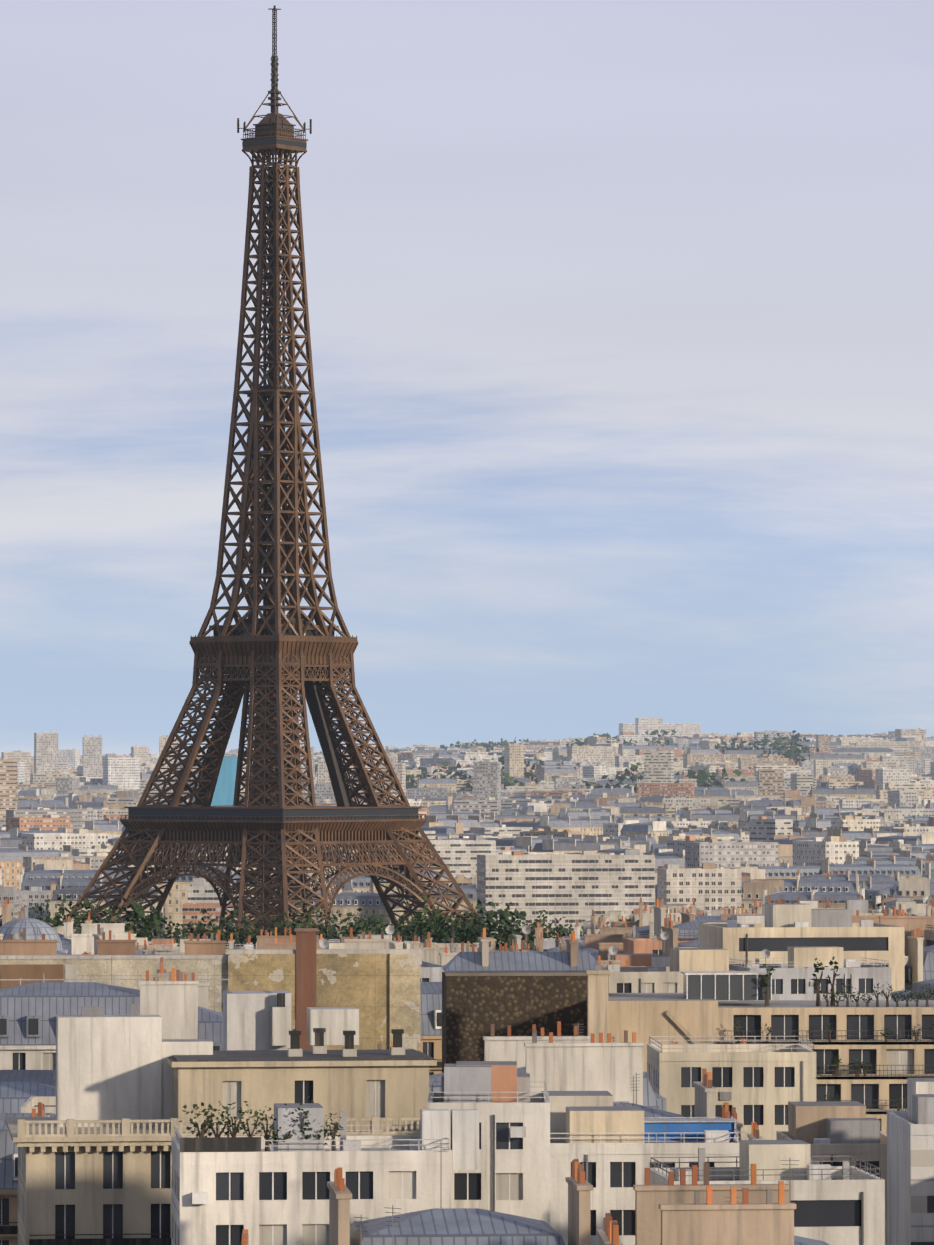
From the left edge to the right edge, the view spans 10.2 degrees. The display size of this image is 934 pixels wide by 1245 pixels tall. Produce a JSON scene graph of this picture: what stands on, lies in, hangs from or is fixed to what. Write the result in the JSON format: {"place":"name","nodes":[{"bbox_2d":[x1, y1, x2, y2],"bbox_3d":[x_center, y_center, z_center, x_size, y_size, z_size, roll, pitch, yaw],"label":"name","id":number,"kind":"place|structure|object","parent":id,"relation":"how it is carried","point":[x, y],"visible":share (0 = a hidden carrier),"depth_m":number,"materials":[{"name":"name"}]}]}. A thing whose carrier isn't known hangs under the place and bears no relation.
{"place":"outdoors","nodes":[
{"label":"outdoors","id":0,"kind":"place"},
{"bbox_2d":[0,0,933,755],"label":"sky","id":1,"kind":"structure","parent":0,"point":[621,312],"materials":[{"name":"blue"}]},
{"bbox_2d":[922,762,933,779],"bbox_3d":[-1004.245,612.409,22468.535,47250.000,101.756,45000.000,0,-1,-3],"label":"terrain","id":2,"kind":"structure","parent":0,"point":[931,774],"depth_m":6460.06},
{"bbox_2d":[61,5,492,943],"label":"eiffel tower","id":3,"kind":"structure","parent":2,"relation":"on","point":[273,657],"depth_m":1701.70,"materials":[{"name":"metal"}]},
{"bbox_2d":[0,728,885,950],"bbox_3d":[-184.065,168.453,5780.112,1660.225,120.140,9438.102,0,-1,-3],"label":"trees","id":4,"kind":"object","parent":2,"relation":"on","point":[464,933],"visible":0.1,"depth_m":1131.14,"materials":[{"name":"green plant"}]},
{"bbox_2d":[0,907,933,1244],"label":"buildings","id":5,"kind":"structure","parent":2,"relation":"on","point":[206,1093],"depth_m":334.54,"materials":[{"name":"concrete"}]},
{"bbox_2d":[0,717,933,945],"bbox_3d":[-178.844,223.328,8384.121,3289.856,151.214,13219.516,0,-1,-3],"label":"city","id":6,"kind":"object","parent":2,"relation":"on","point":[840,818],"visible":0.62,"depth_m":3426.82,"materials":[{"name":"concrete"}]},
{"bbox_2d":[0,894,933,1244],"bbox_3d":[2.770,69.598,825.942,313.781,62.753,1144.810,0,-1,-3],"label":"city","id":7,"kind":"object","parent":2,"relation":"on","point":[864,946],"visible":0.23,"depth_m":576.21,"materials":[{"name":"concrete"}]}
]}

